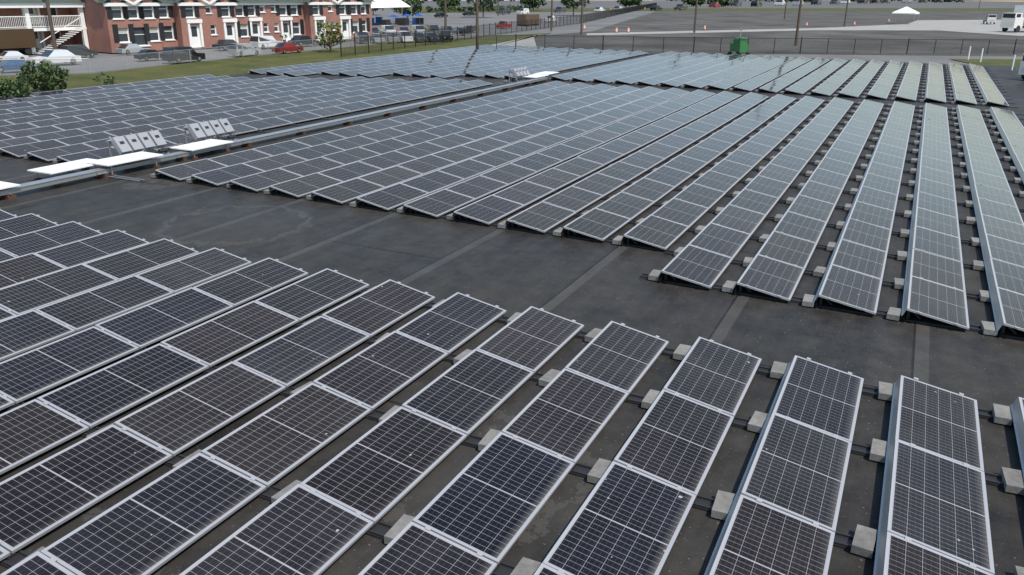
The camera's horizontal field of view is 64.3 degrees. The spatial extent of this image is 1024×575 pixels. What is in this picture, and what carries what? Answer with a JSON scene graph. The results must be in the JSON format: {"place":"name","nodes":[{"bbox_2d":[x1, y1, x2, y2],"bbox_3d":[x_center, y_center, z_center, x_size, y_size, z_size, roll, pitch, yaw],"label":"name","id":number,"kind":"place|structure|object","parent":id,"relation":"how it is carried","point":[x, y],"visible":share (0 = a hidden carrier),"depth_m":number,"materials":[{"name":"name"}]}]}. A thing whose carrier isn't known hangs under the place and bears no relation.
{"place":"outdoors","nodes":[
{"label":"outdoors","id":0,"kind":"place"},
{"bbox_2d":[0,33,548,93],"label":"grass","id":1,"kind":"structure","parent":0,"point":[231,66],"depth_m":63.01,"materials":[{"name":"green plant"}]},
{"bbox_2d":[0,76,31,97],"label":"bush","id":2,"kind":"object","parent":1,"relation":"on","point":[8,88],"visible":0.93,"depth_m":40.25,"materials":[{"name":"green plant"}]},
{"bbox_2d":[314,21,345,51],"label":"tree by offices","id":3,"kind":"object","parent":1,"relation":"on","point":[330,39],"visible":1,"depth_m":74.57,"materials":[{"name":"green plant"}]},
{"bbox_2d":[396,31,412,41],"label":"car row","id":4,"kind":"object","parent":1,"relation":"on","point":[408,37],"visible":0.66,"depth_m":89.91,"materials":[{"name":"white paint"}]},
{"bbox_2d":[411,33,426,41],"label":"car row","id":5,"kind":"object","parent":1,"relation":"on","point":[422,36],"visible":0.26,"depth_m":90.78,"materials":[{"name":"grey paint"}]},
{"bbox_2d":[424,32,439,41],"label":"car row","id":6,"kind":"object","parent":1,"relation":"on","point":[428,36],"visible":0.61,"depth_m":91.34,"materials":[{"name":"black paint"}]},
{"bbox_2d":[435,30,452,40],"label":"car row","id":7,"kind":"object","parent":1,"relation":"on","point":[447,34],"visible":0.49,"depth_m":92.06,"materials":[{"name":"black paint"}]},
{"bbox_2d":[0,0,1021,75],"bbox_3d":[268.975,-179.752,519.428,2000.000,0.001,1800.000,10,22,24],"label":"ground","id":8,"kind":"structure","parent":0,"point":[456,19],"depth_m":84.47,"materials":[{"name":"plant"}]},
{"bbox_2d":[0,51,28,61],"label":"white car","id":9,"kind":"object","parent":8,"relation":"on","point":[11,55],"visible":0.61,"depth_m":61.21,"materials":[{"name":"white paint"}]},
{"bbox_2d":[0,60,32,71],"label":"blue car","id":10,"kind":"object","parent":8,"relation":"on","point":[3,64],"visible":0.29,"depth_m":54.12,"materials":[{"name":"blue paint"}]},
{"bbox_2d":[0,28,38,53],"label":"truck","id":11,"kind":"object","parent":8,"relation":"on","point":[22,41],"visible":0.98,"depth_m":67.41,"materials":[{"name":"brown paint"}]},
{"bbox_2d":[16,60,70,91],"bbox_3d":[-25.317,-11.413,44.056,2.689,1.787,2.691,2,20,3],"label":"bush","id":12,"kind":"object","parent":8,"relation":"on","point":[49,82],"visible":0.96,"depth_m":43.56,"materials":[{"name":"green plant"}]},
{"bbox_2d":[0,0,89,53],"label":"porch building","id":13,"kind":"structure","parent":8,"relation":"on","point":[22,14],"depth_m":70.05,"materials":[{"name":"white wood"}]},
{"bbox_2d":[45,0,56,48],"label":"utility pole","id":14,"kind":"object","parent":8,"relation":"on","point":[53,37],"depth_m":67.95,"materials":[{"name":"brown wood"}]},
{"bbox_2d":[27,49,81,64],"bbox_3d":[-33.530,-16.874,59.632,1.302,1.007,3.301,14,24,33],"label":"white sedan car","id":15,"kind":"object","parent":8,"relation":"on","point":[55,55],"visible":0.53,"depth_m":59.31,"materials":[{"name":"white paint"}]},
{"bbox_2d":[61,45,97,56],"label":"car by offices","id":16,"kind":"object","parent":8,"relation":"on","point":[81,50],"visible":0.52,"depth_m":65.88,"materials":[{"name":"grey paint"}]},
{"bbox_2d":[92,72,116,84],"bbox_3d":[-23.631,-12.173,47.417,1.272,0.846,1.171,-3,20,-11],"label":"bush","id":17,"kind":"object","parent":8,"relation":"on","point":[106,81],"visible":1,"depth_m":47.24,"materials":[{"name":"green plant"}]},
{"bbox_2d":[115,43,149,53],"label":"car by offices","id":18,"kind":"object","parent":8,"relation":"on","point":[128,48],"visible":0.81,"depth_m":69.45,"materials":[{"name":"grey paint"}]},
{"bbox_2d":[134,49,161,59],"bbox_3d":[-28.607,-18.482,64.593,0.973,0.753,2.466,13,23,31],"label":"car by offices","id":19,"kind":"object","parent":8,"relation":"on","point":[149,52],"visible":0.61,"depth_m":63.98,"materials":[{"name":"black paint"}]},
{"bbox_2d":[162,46,205,62],"bbox_3d":[-25.392,-18.049,62.972,1.214,1.110,3.029,13,23,30],"label":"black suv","id":20,"kind":"object","parent":8,"relation":"on","point":[194,55],"visible":0.89,"depth_m":62.19,"materials":[{"name":"black paint"}]},
{"bbox_2d":[68,0,374,52],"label":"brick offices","id":21,"kind":"structure","parent":8,"relation":"on","point":[113,25],"depth_m":77.24,"materials":[{"name":"red brick"}]},
{"bbox_2d":[212,39,236,49],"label":"car by offices","id":22,"kind":"object","parent":8,"relation":"on","point":[219,43],"visible":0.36,"depth_m":75.45,"materials":[{"name":"grey paint"}]},
{"bbox_2d":[0,30,455,74],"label":"galvanized fence","id":23,"kind":"object","parent":8,"relation":"on","point":[190,58],"visible":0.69,"depth_m":60.95,"materials":[{"name":"grey metal"}]},
{"bbox_2d":[228,43,261,55],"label":"car by offices","id":24,"kind":"object","parent":8,"relation":"on","point":[248,51],"visible":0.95,"depth_m":69.09,"materials":[{"name":"grey paint"}]},
{"bbox_2d":[249,35,281,47],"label":"car by offices","id":25,"kind":"object","parent":8,"relation":"on","point":[256,40],"visible":0.69,"depth_m":77.95,"materials":[{"name":"white paint"}]},
{"bbox_2d":[271,42,303,52],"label":"car by offices","id":26,"kind":"object","parent":8,"relation":"on","point":[284,47],"visible":1,"depth_m":72.57,"materials":[{"name":"red paint"}]},
{"bbox_2d":[288,35,318,45],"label":"car by offices","id":27,"kind":"object","parent":8,"relation":"on","point":[294,39],"visible":0.73,"depth_m":81.77,"materials":[{"name":"black paint"}]},
{"bbox_2d":[354,32,370,42],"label":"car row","id":28,"kind":"object","parent":8,"relation":"on","point":[360,34],"visible":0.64,"depth_m":88.00,"materials":[{"name":"black paint"}]},
{"bbox_2d":[370,33,382,41],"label":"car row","id":29,"kind":"object","parent":8,"relation":"on","point":[372,37],"visible":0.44,"depth_m":88.76,"materials":[{"name":"grey paint"}]},
{"bbox_2d":[372,27,380,33],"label":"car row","id":30,"kind":"object","parent":8,"relation":"on","point":[375,30],"visible":0.34,"depth_m":103.17,"materials":[{"name":"grey paint"}]},
{"bbox_2d":[380,25,395,33],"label":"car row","id":31,"kind":"object","parent":8,"relation":"on","point":[385,28],"visible":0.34,"depth_m":104.21,"materials":[{"name":"white paint"}]},
{"bbox_2d":[382,31,398,41],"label":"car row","id":32,"kind":"object","parent":8,"relation":"on","point":[396,38],"visible":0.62,"depth_m":89.05,"materials":[{"name":"grey paint"}]},
{"bbox_2d":[371,0,423,24],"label":"market tent","id":33,"kind":"object","parent":8,"relation":"on","point":[381,4],"visible":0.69,"depth_m":137.15,"materials":[{"name":"white fabric"}]},
{"bbox_2d":[396,27,410,33],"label":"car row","id":34,"kind":"object","parent":8,"relation":"on","point":[402,29],"visible":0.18,"depth_m":105.27,"materials":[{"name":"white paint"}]},
{"bbox_2d":[390,0,424,17],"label":"tree","id":35,"kind":"object","parent":8,"relation":"on","point":[417,6],"visible":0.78,"depth_m":148.15,"materials":[{"name":"green plant"}]},
{"bbox_2d":[410,25,424,33],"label":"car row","id":36,"kind":"object","parent":8,"relation":"on","point":[419,28],"visible":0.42,"depth_m":106.10,"materials":[{"name":"grey paint"}]},
{"bbox_2d":[425,6,438,11],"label":"hedge","id":37,"kind":"object","parent":8,"relation":"on","point":[429,8],"visible":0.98,"depth_m":219.76,"materials":[{"name":"green plant"}]},
{"bbox_2d":[425,24,440,32],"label":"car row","id":38,"kind":"object","parent":8,"relation":"on","point":[429,27],"visible":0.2,"depth_m":107.38,"materials":[{"name":"black paint"}]},
{"bbox_2d":[434,12,447,16],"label":"road car","id":39,"kind":"object","parent":8,"relation":"on","point":[439,14],"visible":0.82,"depth_m":175.53,"materials":[{"name":"black paint"}]},
{"bbox_2d":[437,6,452,11],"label":"hedge","id":40,"kind":"object","parent":8,"relation":"on","point":[441,9],"visible":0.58,"depth_m":223.69,"materials":[{"name":"green plant"}]},
{"bbox_2d":[444,0,446,28],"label":"utility pole","id":41,"kind":"object","parent":8,"relation":"on","point":[445,16],"depth_m":97.64,"materials":[{"name":"brown wood"}]},
{"bbox_2d":[447,5,463,11],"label":"hedge","id":42,"kind":"object","parent":8,"relation":"on","point":[455,8],"visible":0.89,"depth_m":227.02,"materials":[{"name":"green plant"}]},
{"bbox_2d":[455,28,469,34],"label":"black sedan car","id":43,"kind":"object","parent":8,"relation":"on","point":[463,31],"visible":0.46,"depth_m":106.75,"materials":[{"name":"black paint"}]},
{"bbox_2d":[462,6,474,11],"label":"hedge","id":44,"kind":"object","parent":8,"relation":"on","point":[470,8],"visible":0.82,"depth_m":230.50,"materials":[{"name":"green plant"}]},
{"bbox_2d":[462,11,475,15],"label":"road car","id":45,"kind":"object","parent":8,"relation":"on","point":[469,13],"visible":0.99,"depth_m":189.35,"materials":[{"name":"black paint"}]},
{"bbox_2d":[476,0,478,48],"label":"utility pole","id":46,"kind":"object","parent":8,"relation":"on","point":[477,20],"visible":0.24,"depth_m":76.99,"materials":[{"name":"brown wood"}]},
{"bbox_2d":[466,0,499,16],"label":"tree","id":47,"kind":"object","parent":8,"relation":"on","point":[483,4],"visible":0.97,"depth_m":178.62,"materials":[{"name":"green plant"}]},
{"bbox_2d":[482,6,497,10],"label":"hedge","id":48,"kind":"object","parent":8,"relation":"on","point":[494,9],"visible":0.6,"depth_m":238.79,"materials":[{"name":"green plant"}]},
{"bbox_2d":[340,2,656,56],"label":"fence","id":49,"kind":"object","parent":8,"relation":"on","point":[506,26],"visible":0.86,"depth_m":102.50,"materials":[{"name":"black metal"}]},
{"bbox_2d":[496,21,505,27],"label":"car","id":50,"kind":"object","parent":8,"relation":"on","point":[498,25],"visible":0.45,"depth_m":126.66,"materials":[{"name":"red paint"}]},
{"bbox_2d":[496,8,510,13],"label":"road car","id":51,"kind":"object","parent":8,"relation":"on","point":[504,10],"visible":0.94,"depth_m":206.31,"materials":[{"name":"grey paint"}]},
{"bbox_2d":[0,46,1023,574],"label":"roof","id":52,"kind":"structure","parent":8,"relation":"on","point":[590,284],"depth_m":15.01,"materials":[{"name":"grey"}]},
{"bbox_2d":[0,181,19,198],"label":"cover panel","id":53,"kind":"object","parent":52,"relation":"on","point":[4,185],"visible":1,"depth_m":21.80,"materials":[{"name":"white paint"}]},
{"bbox_2d":[27,158,102,183],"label":"platform","id":54,"kind":"structure","parent":52,"relation":"on","point":[66,166],"depth_m":23.96,"materials":[{"name":"white paint"}]},
{"bbox_2d":[86,151,162,177],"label":"platform","id":55,"kind":"structure","parent":52,"relation":"on","point":[122,159],"depth_m":25.03,"materials":[{"name":"white paint"}]},
{"bbox_2d":[103,129,169,167],"bbox_3d":[-12.154,-4.560,26.540,1.350,0.906,2.040,10,22,24],"label":"inverter rack","id":56,"kind":"object","parent":52,"relation":"on","point":[150,140],"visible":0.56,"depth_m":26.36,"materials":[{"name":"grey metal"}]},
{"bbox_2d":[169,139,232,159],"bbox_3d":[-10.566,-4.716,27.822,1.038,0.358,1.920,10,22,24],"label":"cover panel","id":57,"kind":"object","parent":52,"relation":"on","point":[194,146],"visible":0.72,"depth_m":27.67,"materials":[{"name":"white paint"}]},
{"bbox_2d":[175,118,236,151],"bbox_3d":[-10.791,-5.497,29.162,1.350,0.906,2.040,10,22,24],"label":"inverter rack","id":58,"kind":"object","parent":52,"relation":"on","point":[204,130],"visible":0.7,"depth_m":28.97,"materials":[{"name":"grey metal"}]},
{"bbox_2d":[0,74,497,168],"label":"solar array","id":59,"kind":"object","parent":52,"relation":"on","point":[62,126],"visible":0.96,"depth_m":37.69,"materials":[{"name":"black glass"}]},
{"bbox_2d":[0,77,547,199],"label":"cable tray","id":60,"kind":"object","parent":52,"relation":"on","point":[101,172],"visible":1,"depth_m":28.88,"materials":[{"name":"grey metal"}]},
{"bbox_2d":[70,83,504,181],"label":"roof patches","id":61,"kind":"object","parent":52,"relation":"attached to","point":[132,179],"visible":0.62,"depth_m":24.15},
{"bbox_2d":[247,44,647,78],"bbox_3d":[-2.332,-18.247,65.457,17.951,0.286,34.394,10,22,24],"label":"solar array","id":62,"kind":"object","parent":52,"relation":"on","point":[483,62],"visible":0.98,"depth_m":61.97,"materials":[{"name":"blue glass"}]},
{"bbox_2d":[0,208,1023,574],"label":"solar array","id":63,"kind":"object","parent":52,"relation":"on","point":[474,516],"visible":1,"depth_m":10.12,"materials":[{"name":"black glass"}]},
{"bbox_2d":[503,66,530,82],"bbox_3d":[0.508,-13.337,51.109,1.350,0.906,2.040,10,22,24],"label":"inverter rack","id":64,"kind":"object","parent":52,"relation":"on","point":[521,71],"visible":0.84,"depth_m":50.73,"materials":[{"name":"grey metal"}]},
{"bbox_2d":[522,74,547,82],"bbox_3d":[1.475,-13.299,51.837,1.000,0.358,2.000,10,22,24],"label":"cover panel","id":65,"kind":"object","parent":52,"relation":"on","point":[534,76],"visible":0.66,"depth_m":51.73,"materials":[{"name":"white paint"}]},
{"bbox_2d":[534,71,558,76],"bbox_3d":[2.263,-13.995,53.780,1.000,0.358,2.000,10,22,24],"label":"cover panel","id":66,"kind":"object","parent":52,"relation":"on","point":[546,73],"visible":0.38,"depth_m":53.71,"materials":[{"name":"white paint"}]},
{"bbox_2d":[149,81,1023,339],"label":"solar array","id":67,"kind":"object","parent":52,"relation":"on","point":[390,164],"visible":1,"depth_m":24.03,"materials":[{"name":"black glass"}]},
{"bbox_2d":[547,51,1018,107],"bbox_3d":[20.343,-15.751,59.277,26.687,0.287,28.334,10,22,24],"label":"solar array","id":68,"kind":"object","parent":52,"relation":"on","point":[699,70],"visible":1,"depth_m":54.96,"materials":[{"name":"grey glass"}]},
{"bbox_2d":[1018,54,1023,79],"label":"white van","id":69,"kind":"object","parent":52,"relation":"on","point":[1021,70],"visible":1,"depth_m":55.77,"materials":[{"name":"white paint"}]},
{"bbox_2d":[508,4,520,10],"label":"hedge","id":70,"kind":"object","parent":8,"relation":"on","point":[514,7],"visible":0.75,"depth_m":247.04,"materials":[{"name":"green plant"}]},
{"bbox_2d":[516,8,528,13],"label":"road car","id":71,"kind":"object","parent":8,"relation":"on","point":[523,11],"visible":0.92,"depth_m":208.38,"materials":[{"name":"white paint"}]},
{"bbox_2d":[517,14,538,25],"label":"brown container","id":72,"kind":"object","parent":8,"relation":"on","point":[525,17],"visible":0.64,"depth_m":137.41,"materials":[{"name":"brown paint"}]},
{"bbox_2d":[543,15,555,21],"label":"car","id":73,"kind":"object","parent":8,"relation":"on","point":[554,18],"visible":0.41,"depth_m":157.77,"materials":[{"name":"white paint"}]},
{"bbox_2d":[550,0,552,30],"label":"utility pole","id":74,"kind":"object","parent":8,"relation":"on","point":[551,15],"visible":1,"depth_m":118.81,"materials":[{"name":"brown wood"}]},
{"bbox_2d":[554,7,565,12],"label":"road car","id":75,"kind":"object","parent":8,"relation":"on","point":[560,9],"visible":1,"depth_m":229.23,"materials":[{"name":"grey paint"}]},
{"bbox_2d":[560,0,589,14],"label":"tree","id":76,"kind":"object","parent":8,"relation":"on","point":[569,3],"visible":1,"depth_m":203.01,"materials":[{"name":"green plant"}]},
{"bbox_2d":[546,0,652,0],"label":"tan building","id":77,"kind":"structure","parent":8,"relation":"on","point":[598,0],"depth_m":603.79,"materials":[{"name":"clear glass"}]},
{"bbox_2d":[594,7,604,10],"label":"road car","id":78,"kind":"object","parent":8,"relation":"on","point":[598,9],"visible":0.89,"depth_m":247.63,"materials":[{"name":"white paint"}]},
{"bbox_2d":[682,0,706,5],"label":"tree","id":79,"kind":"object","parent":8,"relation":"on","point":[693,2],"visible":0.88,"depth_m":376.36,"materials":[{"name":"green plant"}]},
{"bbox_2d":[707,0,733,6],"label":"tree","id":80,"kind":"object","parent":8,"relation":"on","point":[722,3],"visible":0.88,"depth_m":368.17,"materials":[{"name":"green plant"}]},
{"bbox_2d":[728,28,749,54],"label":"green machine","id":81,"kind":"object","parent":8,"relation":"on","point":[738,46],"visible":0.98,"depth_m":76.93,"materials":[{"name":"green metal"}]},
{"bbox_2d":[534,11,1023,55],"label":"gravel lot","id":82,"kind":"structure","parent":8,"relation":"on","point":[658,21],"depth_m":118.11,"materials":[{"name":"grey gravel"}]},
{"bbox_2d":[492,33,547,46],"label":"paved corner","id":83,"kind":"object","parent":82,"relation":"on","point":[520,43],"visible":0.5,"depth_m":90.77,"materials":[{"name":"concrete"}]},
{"bbox_2d":[580,0,583,33],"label":"utility pole","id":84,"kind":"object","parent":82,"relation":"on","point":[581,29],"visible":1,"depth_m":110.21,"materials":[{"name":"brown wood"}]},
{"bbox_2d":[693,0,697,32],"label":"utility pole","id":85,"kind":"object","parent":82,"relation":"on","point":[695,17],"visible":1,"depth_m":118.83,"materials":[{"name":"brown wood"}]},
{"bbox_2d":[476,34,1023,53],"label":"black fence","id":86,"kind":"object","parent":82,"relation":"on","point":[801,38],"visible":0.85,"depth_m":79.48,"materials":[{"name":"black metal"}]},
{"bbox_2d":[794,0,801,45],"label":"utility pole","id":87,"kind":"object","parent":82,"relation":"on","point":[798,23],"visible":1,"depth_m":90.77,"materials":[{"name":"brown wood"}]},
{"bbox_2d":[952,59,1021,66],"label":"grass","id":88,"kind":"structure","parent":8,"relation":"on","point":[998,62],"depth_m":72.40,"materials":[{"name":"green plant"}]},
{"bbox_2d":[402,1,1023,7],"bbox_3d":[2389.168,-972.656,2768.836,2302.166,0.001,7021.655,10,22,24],"label":"road","id":89,"kind":"structure","parent":0,"point":[826,4],"depth_m":466.45,"materials":[{"name":"grey asphalt"}]},
{"bbox_2d":[709,2,720,6],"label":"road car","id":90,"kind":"object","parent":89,"relation":"on","point":[714,4],"visible":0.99,"depth_m":352.41,"materials":[{"name":"red paint"}]},
{"bbox_2d":[416,8,1014,12],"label":"grass","id":91,"kind":"structure","parent":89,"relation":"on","point":[802,9],"depth_m":321.33,"materials":[{"name":"green plant"}]},
{"bbox_2d":[436,0,461,8],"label":"tree","id":92,"kind":"object","parent":91,"relation":"on","point":[440,3],"visible":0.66,"depth_m":244.91,"materials":[{"name":"green plant"}]},
{"bbox_2d":[518,0,546,9],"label":"tree","id":93,"kind":"object","parent":91,"relation":"on","point":[534,3],"visible":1,"depth_m":251.36,"materials":[{"name":"green plant"}]},
{"bbox_2d":[616,0,641,6],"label":"tree","id":94,"kind":"object","parent":91,"relation":"on","point":[625,3],"visible":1,"depth_m":304.25,"materials":[{"name":"green plant"}]},
{"bbox_2d":[650,5,661,10],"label":"road car","id":95,"kind":"object","parent":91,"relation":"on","point":[655,7],"visible":1,"depth_m":272.13,"materials":[{"name":"black paint"}]},
{"bbox_2d":[674,4,687,9],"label":"road car","id":96,"kind":"object","parent":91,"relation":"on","point":[681,6],"visible":1,"depth_m":286.32,"materials":[{"name":"grey paint"}]},
{"bbox_2d":[731,0,741,5],"bbox_3d":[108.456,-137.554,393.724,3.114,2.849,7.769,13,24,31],"label":"road car","id":97,"kind":"object","parent":89,"relation":"on","point":[736,2],"visible":0.9,"depth_m":392.23,"materials":[{"name":"grey paint"}]},
{"bbox_2d":[751,0,761,6],"bbox_3d":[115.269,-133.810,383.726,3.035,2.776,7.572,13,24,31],"label":"road car","id":98,"kind":"object","parent":89,"relation":"on","point":[755,3],"visible":1,"depth_m":381.13,"materials":[{"name":"black paint"}]},
{"bbox_2d":[774,0,785,4],"bbox_3d":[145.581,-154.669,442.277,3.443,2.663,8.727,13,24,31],"label":"road car","id":99,"kind":"object","parent":89,"relation":"on","point":[780,2],"visible":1,"depth_m":440.55,"materials":[{"name":"white paint"}]},
{"bbox_2d":[792,0,803,4],"bbox_3d":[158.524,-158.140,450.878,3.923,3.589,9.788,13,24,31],"label":"road car","id":100,"kind":"object","parent":89,"relation":"on","point":[795,2],"visible":0.8,"depth_m":447.35,"materials":[{"name":"grey paint"}]},
{"bbox_2d":[811,0,821,4],"bbox_3d":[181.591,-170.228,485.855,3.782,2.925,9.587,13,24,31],"label":"road car","id":101,"kind":"object","parent":89,"relation":"on","point":[814,2],"visible":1,"depth_m":483.02,"materials":[{"name":"black paint"}]},
{"bbox_2d":[829,0,839,3],"bbox_3d":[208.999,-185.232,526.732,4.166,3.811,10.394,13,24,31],"label":"road car","id":102,"kind":"object","parent":89,"relation":"on","point":[834,1],"visible":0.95,"depth_m":523.68,"materials":[{"name":"grey paint"}]},
{"bbox_2d":[587,20,1023,35],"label":"road","id":103,"kind":"structure","parent":0,"point":[974,26],"depth_m":145.06,"materials":[{"name":"grey asphalt"}]},
{"bbox_2d":[843,0,848,26],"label":"utility pole","id":104,"kind":"object","parent":103,"relation":"on","point":[846,13],"visible":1,"depth_m":147.78,"materials":[{"name":"brown wood"}]},
{"bbox_2d":[890,7,919,23],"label":"popup tent","id":105,"kind":"object","parent":103,"relation":"on","point":[906,10],"visible":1,"depth_m":166.70,"materials":[{"name":"white fabric"}]},
{"bbox_2d":[983,14,996,23],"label":"vehicle","id":106,"kind":"object","parent":103,"relation":"on","point":[990,18],"visible":1,"depth_m":171.25,"materials":[{"name":"white paint"}]},
{"bbox_2d":[1000,5,1023,31],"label":"white truck","id":107,"kind":"object","parent":103,"relation":"on","point":[1015,20],"visible":1,"depth_m":133.06,"materials":[{"name":"white paint"}]},
{"bbox_2d":[967,0,1023,0],"bbox_3d":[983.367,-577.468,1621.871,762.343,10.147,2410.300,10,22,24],"label":"building","id":108,"kind":"structure","parent":0,"point":[995,0],"depth_m":1424.89,"materials":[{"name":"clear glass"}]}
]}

